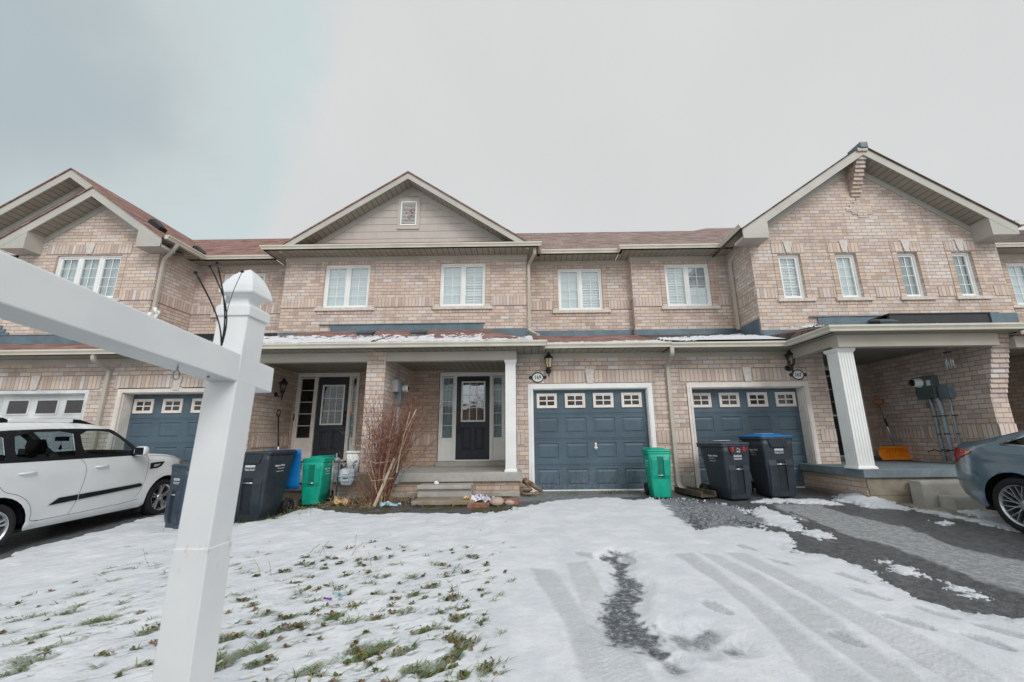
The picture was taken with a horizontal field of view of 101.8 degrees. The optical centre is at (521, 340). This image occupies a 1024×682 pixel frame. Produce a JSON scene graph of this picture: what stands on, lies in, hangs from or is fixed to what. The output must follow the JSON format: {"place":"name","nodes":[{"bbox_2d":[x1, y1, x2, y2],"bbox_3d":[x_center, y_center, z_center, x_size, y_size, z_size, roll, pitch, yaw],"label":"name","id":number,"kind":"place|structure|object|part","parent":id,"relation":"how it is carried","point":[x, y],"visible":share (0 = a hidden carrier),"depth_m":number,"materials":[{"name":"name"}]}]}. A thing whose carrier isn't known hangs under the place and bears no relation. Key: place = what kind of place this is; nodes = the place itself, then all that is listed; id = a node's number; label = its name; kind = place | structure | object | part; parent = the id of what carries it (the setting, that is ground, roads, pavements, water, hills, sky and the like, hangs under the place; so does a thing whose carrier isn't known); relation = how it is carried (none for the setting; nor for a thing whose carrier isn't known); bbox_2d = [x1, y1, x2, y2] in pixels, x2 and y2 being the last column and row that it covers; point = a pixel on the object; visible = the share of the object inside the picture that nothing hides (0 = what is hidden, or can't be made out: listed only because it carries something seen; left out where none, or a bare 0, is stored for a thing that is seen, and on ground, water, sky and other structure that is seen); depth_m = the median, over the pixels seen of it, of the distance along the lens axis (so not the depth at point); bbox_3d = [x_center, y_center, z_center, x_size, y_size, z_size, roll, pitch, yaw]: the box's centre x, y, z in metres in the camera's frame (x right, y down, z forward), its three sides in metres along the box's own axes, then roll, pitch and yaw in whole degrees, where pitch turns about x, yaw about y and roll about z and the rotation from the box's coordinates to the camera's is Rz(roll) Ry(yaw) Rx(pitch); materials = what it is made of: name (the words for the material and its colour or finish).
{"place":"outdoors","nodes":[
{"label":"outdoors","id":0,"kind":"place"},
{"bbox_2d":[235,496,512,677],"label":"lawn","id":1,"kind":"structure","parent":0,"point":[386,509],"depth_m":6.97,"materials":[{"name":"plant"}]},
{"bbox_2d":[0,251,273,681],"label":"signpost","id":2,"kind":"object","parent":1,"relation":"on","point":[234,373],"visible":1,"depth_m":1.20,"materials":[{"name":"white plastic"}]},
{"bbox_2d":[193,270,221,345],"bbox_3d":[-0.911,-0.089,1.218,0.020,0.192,0.157,-1,-13,0],"label":"zip tie","id":3,"kind":"object","parent":2,"relation":"attached to","point":[195,272],"visible":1,"depth_m":1.22,"materials":[{"name":"black plastic"}]},
{"bbox_2d":[207,264,227,345],"bbox_3d":[-0.911,-0.104,1.249,0.023,0.234,0.102,-1,-13,2],"label":"zip tie","id":4,"kind":"object","parent":2,"relation":"attached to","point":[210,266],"visible":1,"depth_m":1.26,"materials":[{"name":"black plastic"}]},
{"bbox_2d":[215,261,225,339],"bbox_3d":[-0.918,-0.112,1.264,0.012,0.256,0.077,-1,-13,0],"label":"zip tie","id":5,"kind":"object","parent":2,"relation":"attached to","point":[216,262],"visible":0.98,"depth_m":1.27,"materials":[{"name":"black plastic"}]},
{"bbox_2d":[227,270,243,311],"bbox_3d":[-0.913,-0.105,1.317,0.010,0.266,0.036,-6,-14,21],"label":"zip tie","id":6,"kind":"object","parent":2,"relation":"attached to","point":[241,271],"visible":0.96,"depth_m":1.33,"materials":[{"name":"white plastic"}]},
{"bbox_2d":[234,449,300,520],"bbox_3d":[-4.343,2.419,7.086,0.653,1.084,0.927,-2,-13,5],"label":"wheeled bin","id":7,"kind":"object","parent":1,"relation":"on","point":[268,477],"visible":0.97,"depth_m":6.75,"materials":[{"name":"grey plastic"}]},
{"bbox_2d":[301,455,334,504],"bbox_3d":[-3.851,2.626,7.887,0.437,0.861,0.585,-1,-13,0],"label":"wheeled bin","id":8,"kind":"object","parent":1,"relation":"on","point":[316,475],"visible":0.98,"depth_m":7.67,"materials":[{"name":"green plastic"}]},
{"bbox_2d":[332,497,347,505],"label":"dry leaves","id":9,"kind":"object","parent":1,"relation":"on","point":[339,501],"visible":0.86,"depth_m":7.42,"materials":[{"name":"yellow plant"}]},
{"bbox_2d":[316,488,373,507],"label":"dry weeds","id":10,"kind":"object","parent":1,"relation":"on","point":[344,499],"visible":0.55,"depth_m":7.41,"materials":[{"name":"plant"}]},
{"bbox_2d":[358,501,379,507],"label":"dry weeds","id":11,"kind":"object","parent":1,"relation":"on","point":[368,506],"visible":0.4,"depth_m":7.11,"materials":[{"name":"plant"}]},
{"bbox_2d":[332,383,453,506],"bbox_3d":[-2.407,1.858,7.719,1.898,2.212,1.641,-7,-14,25],"label":"dogwood bush","id":12,"kind":"object","parent":1,"relation":"on","point":[386,468],"visible":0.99,"depth_m":7.50,"materials":[{"name":"red plant"}]},
{"bbox_2d":[388,465,401,484],"bbox_3d":[-2.472,2.657,7.904,0.374,0.759,0.253,-1,-13,0],"label":"gas meter","id":13,"kind":"object","parent":1,"relation":"on","point":[398,480],"visible":0.14,"depth_m":7.84,"materials":[{"name":"paint"}]},
{"bbox_2d":[385,482,433,502],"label":"dry weeds","id":14,"kind":"object","parent":1,"relation":"on","point":[401,495],"visible":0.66,"depth_m":7.62,"materials":[{"name":"plant"}]},
{"bbox_2d":[469,487,493,498],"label":"dry weeds","id":15,"kind":"object","parent":1,"relation":"on","point":[484,495],"visible":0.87,"depth_m":7.38,"materials":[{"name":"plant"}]},
{"bbox_2d":[489,497,503,505],"bbox_3d":[-0.431,2.783,7.240,0.263,0.130,0.265,-1,-13,0],"label":"stone","id":16,"kind":"object","parent":1,"relation":"on","point":[497,501],"visible":0.97,"depth_m":7.15,"materials":[{"name":"beige stone"}]},
{"bbox_2d":[482,494,493,502],"bbox_3d":[-0.552,2.769,7.274,0.220,0.070,0.180,2,7,24],"label":"flyer","id":17,"kind":"object","parent":16,"relation":"on","point":[487,499],"visible":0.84,"depth_m":7.29,"materials":[{"name":"white paper"}]},
{"bbox_2d":[504,500,513,504],"bbox_3d":[-0.200,2.821,7.287,0.187,0.088,0.195,-1,-13,0],"label":"stone","id":18,"kind":"object","parent":1,"relation":"on","point":[508,502],"visible":0.94,"depth_m":7.21,"materials":[{"name":"beige stone"}]},
{"bbox_2d":[503,498,518,504],"bbox_3d":[-0.207,2.823,7.314,0.330,0.100,0.120,-1,-13,0],"label":"brick edging","id":19,"kind":"object","parent":1,"relation":"on","point":[516,501],"visible":0.55,"depth_m":7.26,"materials":[{"name":"red brick"}]},
{"bbox_2d":[0,488,1023,678],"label":"driveway","id":20,"kind":"structure","parent":0,"point":[978,558],"depth_m":5.10,"materials":[{"name":"grey asphalt"}]},
{"bbox_2d":[0,418,181,546],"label":"parked car","id":21,"kind":"object","parent":20,"relation":"on","point":[50,475],"visible":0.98,"depth_m":6.10,"materials":[{"name":"white paint"}]},
{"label":"side window","id":22,"kind":"part","parent":21,"relation":"part of","materials":[{"name":"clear glass"}]},
{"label":"side window","id":23,"kind":"part","parent":21,"relation":"part of","materials":[{"name":"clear glass"}]},
{"bbox_2d":[380,501,400,506],"bbox_3d":[-2.293,2.875,7.298,0.340,0.068,0.160,10,3,-9],"label":"flyer","id":24,"kind":"object","parent":20,"relation":"on","point":[384,503],"visible":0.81,"depth_m":7.30,"materials":[{"name":"paper"}]},
{"bbox_2d":[467,502,489,507],"bbox_3d":[-0.733,2.823,7.113,0.380,0.100,0.120,-1,-13,0],"label":"brick edging","id":25,"kind":"object","parent":20,"relation":"on","point":[478,504],"visible":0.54,"depth_m":7.06,"materials":[{"name":"red brick"}]},
{"bbox_2d":[0,493,1023,681],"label":"snow","id":26,"kind":"structure","parent":20,"relation":"on","point":[611,589],"depth_m":3.33,"materials":[{"name":"white snow"}]},
{"bbox_2d":[164,462,190,528],"bbox_3d":[-5.290,2.472,6.742,0.520,1.001,0.625,-7,-15,27],"label":"wheeled bin","id":27,"kind":"object","parent":26,"relation":"on","point":[176,494],"visible":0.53,"depth_m":6.48,"materials":[{"name":"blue plastic"}]},
{"bbox_2d":[143,534,370,576],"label":"dead stalks","id":28,"kind":"object","parent":26,"relation":"on","point":[311,551],"visible":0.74,"depth_m":4.48,"materials":[{"name":"red plant"}]},
{"bbox_2d":[0,491,641,681],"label":"fallen leaves","id":29,"kind":"object","parent":26,"relation":"on","point":[355,641],"visible":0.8,"depth_m":3.05,"materials":[{"name":"brown plant"}]},
{"bbox_2d":[0,490,642,681],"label":"grass","id":30,"kind":"structure","parent":26,"relation":"on","point":[379,644],"depth_m":2.84,"materials":[{"name":"green plant"}]},
{"bbox_2d":[323,592,342,599],"bbox_3d":[-1.537,2.100,3.420,0.120,0.029,0.120,-5,-14,19],"label":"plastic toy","id":31,"kind":"object","parent":26,"relation":"on","point":[332,593],"visible":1,"depth_m":3.42,"materials":[{"name":"plastic"}]},
{"bbox_2d":[521,478,542,495],"bbox_3d":[0.165,2.857,8.135,0.449,0.310,0.359,-9,-15,31],"label":"driftwood","id":32,"kind":"object","parent":20,"relation":"on","point":[527,483],"visible":1,"depth_m":8.12,"materials":[{"name":"brown wood"}]},
{"bbox_2d":[641,447,671,497],"bbox_3d":[2.600,2.497,7.942,0.458,0.891,0.604,-1,-13,3],"label":"wheeled bin","id":33,"kind":"object","parent":20,"relation":"on","point":[657,461],"visible":1,"depth_m":7.70,"materials":[{"name":"green plastic"}]},
{"bbox_2d":[674,486,716,497],"bbox_3d":[3.291,2.860,7.896,0.320,0.105,0.830,3,-13,-13],"label":"splash trough","id":34,"kind":"object","parent":20,"relation":"on","point":[697,492],"visible":1,"depth_m":7.76,"materials":[{"name":"grey concrete"}]},
{"bbox_2d":[696,440,751,499],"bbox_3d":[3.812,2.395,7.817,0.624,1.025,0.851,3,-13,-14],"label":"wheeled bin","id":35,"kind":"object","parent":20,"relation":"on","point":[727,465],"visible":0.98,"depth_m":7.50,"materials":[{"name":"grey plastic"}]},
{"bbox_2d":[738,433,795,496],"bbox_3d":[4.735,2.363,8.004,0.666,1.135,0.847,0,-13,-5],"label":"wheeled bin","id":36,"kind":"object","parent":20,"relation":"on","point":[771,463],"visible":0.94,"depth_m":7.68,"materials":[{"name":"grey plastic"}]},
{"bbox_2d":[909,479,987,509],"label":"poured steps","id":37,"kind":"structure","parent":20,"relation":"on","point":[951,494],"depth_m":6.81,"materials":[{"name":"concrete"}]},
{"bbox_2d":[953,430,1023,532],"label":"parked car","id":38,"kind":"object","parent":20,"relation":"on","point":[990,473],"visible":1,"depth_m":5.45,"materials":[{"name":"blue paint"}]},
{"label":"side window","id":39,"kind":"part","parent":38,"relation":"part of","materials":[{"name":"black glass"}]},
{"bbox_2d":[0,0,1023,263],"label":"sky","id":40,"kind":"structure","parent":0,"point":[213,119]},
{"bbox_3d":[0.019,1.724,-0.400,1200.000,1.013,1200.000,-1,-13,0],"label":"ground","id":41,"kind":"structure","parent":0,"visible":0},
{"bbox_2d":[0,168,289,454],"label":"townhouse","id":42,"kind":"structure","parent":41,"relation":"on","point":[73,225],"depth_m":10.49,"materials":[{"name":"brick"}]},
{"bbox_2d":[0,395,84,454],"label":"garage door","id":43,"kind":"structure","parent":42,"relation":"in","point":[30,406],"depth_m":9.09,"materials":[{"name":"white paint"}]},
{"bbox_2d":[55,255,121,301],"bbox_3d":[-10.923,-1.555,10.489,2.010,1.248,0.245,-1,-13,0],"label":"window","id":44,"kind":"structure","parent":42,"relation":"in","point":[95,268],"depth_m":10.58,"materials":[{"name":"white plastic"}]},
{"bbox_2d":[87,171,411,498],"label":"townhouse","id":45,"kind":"structure","parent":41,"relation":"on","point":[337,283],"depth_m":10.82,"materials":[{"name":"brick"}]},
{"bbox_2d":[123,394,202,461],"bbox_3d":[-7.370,2.202,9.012,2.580,2.110,0.038,-1,-13,0],"label":"garage door","id":46,"kind":"structure","parent":45,"relation":"in","point":[165,424],"depth_m":9.12,"materials":[{"name":"blue metal"}]},
{"bbox_2d":[210,273,265,317],"bbox_3d":[-7.797,-1.273,11.699,1.540,1.318,0.245,-1,-13,0],"label":"window","id":47,"kind":"structure","parent":45,"relation":"in","point":[262,275],"depth_m":11.77,"materials":[{"name":"white plastic"}]},
{"bbox_2d":[276,409,280,449],"bbox_3d":[-5.477,2.220,9.427,0.301,1.341,0.074,-1,-13,0],"label":"spade","id":48,"kind":"object","parent":45,"relation":"on","point":[278,426],"visible":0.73,"depth_m":9.50,"materials":[{"name":"black paint"}]},
{"bbox_2d":[274,378,287,400],"bbox_3d":[-5.622,1.132,9.765,0.271,0.550,0.191,-1,-13,0],"label":"wall lamp","id":49,"kind":"object","parent":45,"relation":"attached to","point":[283,381],"visible":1,"depth_m":9.74,"materials":[{"name":"black metal"}]},
{"bbox_2d":[312,377,349,458],"bbox_3d":[-4.755,1.908,10.403,0.800,2.035,0.077,-1,-13,0],"label":"front door","id":50,"kind":"structure","parent":45,"relation":"in","point":[327,439],"depth_m":10.37,"materials":[{"name":"black paint"}]},
{"bbox_2d":[329,453,357,498],"bbox_3d":[-3.374,2.592,7.896,0.475,0.900,0.253,-1,-13,0],"label":"gas meter","id":51,"kind":"object","parent":45,"relation":"attached to","point":[343,475],"visible":0.91,"depth_m":7.84,"materials":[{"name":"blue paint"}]},
{"bbox_2d":[314,265,374,310],"bbox_3d":[-4.671,-1.424,11.196,1.580,1.318,0.190,-1,-13,0],"label":"window","id":52,"kind":"structure","parent":45,"relation":"in","point":[346,286],"depth_m":11.26,"materials":[{"name":"white plastic"}]},
{"bbox_2d":[340,412,350,469],"bbox_3d":[-3.843,2.218,9.272,0.250,1.240,0.080,-1,-13,0],"label":"broom","id":53,"kind":"object","parent":45,"relation":"on","point":[341,466],"visible":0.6,"depth_m":9.28,"materials":[{"name":"teal paint"}]},
{"bbox_2d":[346,451,359,471],"bbox_3d":[-3.399,2.454,8.495,0.300,0.410,0.270,-1,-13,0],"label":"bucket","id":54,"kind":"object","parent":45,"relation":"on","point":[350,454],"visible":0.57,"depth_m":8.39,"materials":[{"name":"white plastic"}]},
{"bbox_2d":[282,485,301,507],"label":"precast steps","id":55,"kind":"structure","parent":41,"relation":"on","point":[295,494],"depth_m":7.83,"materials":[{"name":"concrete"}]},
{"bbox_2d":[411,483,476,506],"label":"precast steps","id":56,"kind":"structure","parent":41,"relation":"on","point":[448,494],"depth_m":7.66,"materials":[{"name":"concrete"}]},
{"bbox_2d":[471,494,489,501],"bbox_3d":[-0.714,2.759,7.312,0.340,0.064,0.200,11,2,-14],"label":"flyer","id":57,"kind":"object","parent":56,"relation":"on","point":[477,498],"visible":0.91,"depth_m":7.27,"materials":[{"name":"white paper"}]},
{"bbox_2d":[356,171,689,498],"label":"townhouse","id":58,"kind":"structure","parent":41,"relation":"on","point":[496,313],"depth_m":10.18,"materials":[{"name":"brick"}]},
{"bbox_2d":[391,380,409,466],"bbox_3d":[-2.661,1.867,9.097,0.274,2.000,0.420,-1,-13,0],"label":"electric meter","id":59,"kind":"object","parent":58,"relation":"attached to","point":[400,390],"visible":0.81,"depth_m":9.22,"materials":[{"name":"grey paint"}]},
{"bbox_2d":[432,263,492,309],"bbox_3d":[-1.552,-1.461,11.185,1.580,1.318,0.205,-1,-13,0],"label":"window","id":60,"kind":"structure","parent":58,"relation":"in","point":[462,286],"depth_m":11.25,"materials":[{"name":"white plastic"}]},
{"bbox_2d":[455,376,489,459],"bbox_3d":[-1.202,1.893,10.375,0.835,2.045,0.077,-1,-13,0],"label":"front door","id":61,"kind":"structure","parent":58,"relation":"in","point":[472,436],"depth_m":10.34,"materials":[{"name":"black paint"}]},
{"bbox_2d":[529,372,546,382],"bbox_3d":[0.358,0.790,8.991,0.400,0.230,0.019,-1,-13,0],"label":"number plaque","id":62,"kind":"object","parent":58,"relation":"attached to","point":[537,377],"visible":1,"depth_m":8.98,"materials":[{"name":"white ceramic"}]},
{"bbox_2d":[544,352,552,375],"bbox_3d":[0.590,0.509,8.924,0.191,0.550,0.271,-1,-13,0],"label":"wall lamp","id":63,"kind":"object","parent":58,"relation":"attached to","point":[548,357],"visible":1,"depth_m":8.86,"materials":[{"name":"black metal"}]},
{"bbox_2d":[553,269,610,313],"bbox_3d":[1.657,-1.394,11.623,1.590,1.318,0.205,-1,-13,0],"label":"window","id":64,"kind":"structure","parent":58,"relation":"in","point":[579,290],"depth_m":11.69,"materials":[{"name":"white plastic"}]},
{"bbox_2d":[533,389,648,490],"bbox_3d":[1.478,2.075,8.817,2.440,2.150,0.060,-1,-13,0],"label":"garage door","id":65,"kind":"structure","parent":58,"relation":"in","point":[580,444],"depth_m":8.82,"materials":[{"name":"blue metal"}]},
{"bbox_2d":[616,142,1023,502],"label":"townhouse","id":66,"kind":"structure","parent":41,"relation":"on","point":[736,313],"depth_m":9.11,"materials":[{"name":"brick"}]},
{"bbox_2d":[662,264,720,309],"bbox_3d":[4.565,-1.480,11.392,1.570,1.318,0.205,-1,-13,0],"label":"window","id":67,"kind":"structure","parent":66,"relation":"in","point":[687,285],"depth_m":11.45,"materials":[{"name":"white plastic"}]},
{"bbox_2d":[692,389,807,487],"bbox_3d":[4.869,2.071,8.928,2.460,2.135,0.046,-1,-13,0],"label":"garage door","id":68,"kind":"structure","parent":66,"relation":"in","point":[719,414],"depth_m":9.04,"materials":[{"name":"blue metal"}]},
{"bbox_2d":[784,350,794,373],"bbox_3d":[5.759,0.445,8.893,0.191,0.550,0.271,-1,-13,0],"label":"wall lamp","id":69,"kind":"object","parent":66,"relation":"attached to","point":[790,359],"visible":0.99,"depth_m":8.87,"materials":[{"name":"black metal"}]},
{"bbox_2d":[778,255,816,301],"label":"window","id":70,"kind":"structure","parent":66,"relation":"in","point":[790,288],"depth_m":10.28,"materials":[{"name":"white plastic"}]},
{"bbox_2d":[789,370,806,379],"bbox_3d":[5.963,0.728,8.955,0.400,0.230,0.019,-1,-13,0],"label":"number plaque","id":71,"kind":"object","parent":66,"relation":"attached to","point":[798,375],"visible":0.98,"depth_m":8.95,"materials":[{"name":"white metal"}]},
{"bbox_2d":[825,371,843,454],"bbox_3d":[7.573,1.748,10.254,0.880,2.055,0.026,-1,-13,0],"label":"front door","id":72,"kind":"structure","parent":66,"relation":"in","point":[835,417],"depth_m":10.16,"materials":[{"name":"black paint"}]},
{"bbox_2d":[835,254,873,300],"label":"window","id":73,"kind":"structure","parent":66,"relation":"in","point":[842,262],"depth_m":10.26,"materials":[{"name":"white plastic"}]},
{"bbox_2d":[873,399,912,459],"bbox_3d":[8.402,1.998,9.524,0.801,1.380,0.382,-1,-13,0],"label":"snow shovel","id":74,"kind":"object","parent":66,"relation":"on","point":[893,452],"visible":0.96,"depth_m":9.33,"materials":[{"name":"orange plastic"}]},
{"bbox_2d":[908,375,960,461],"bbox_3d":[8.508,1.597,8.594,0.328,1.740,0.832,-1,-13,0],"label":"electric meter","id":75,"kind":"object","parent":66,"relation":"attached to","point":[930,387],"visible":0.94,"depth_m":8.55,"materials":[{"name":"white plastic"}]},
{"bbox_2d":[943,349,955,368],"bbox_3d":[8.413,0.308,8.190,0.126,0.490,0.120,-1,-13,0],"label":"wind chime","id":76,"kind":"object","parent":66,"relation":"hanging from","point":[951,359],"visible":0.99,"depth_m":8.17,"materials":[{"name":"grey metal"}]},
{"bbox_2d":[848,148,1023,430],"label":"townhouse","id":77,"kind":"structure","parent":41,"relation":"on","point":[945,254],"depth_m":10.24,"materials":[{"name":"brick"}]},
{"bbox_2d":[897,253,936,299],"bbox_3d":[9.542,-1.568,10.219,0.840,1.243,0.265,-1,-13,0],"label":"window","id":78,"kind":"structure","parent":77,"relation":"in","point":[903,261],"depth_m":10.26,"materials":[{"name":"white plastic"}]},
{"bbox_2d":[952,253,993,299],"bbox_3d":[10.872,-1.584,10.211,0.840,1.243,0.265,-1,-13,0],"label":"window","id":79,"kind":"structure","parent":77,"relation":"in","point":[966,294],"depth_m":10.24,"materials":[{"name":"white plastic"}]},
{"bbox_2d":[1006,263,1023,307],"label":"window","id":80,"kind":"structure","parent":77,"relation":"in","point":[1014,270],"depth_m":11.62,"materials":[{"name":"white plastic"}]}
]}

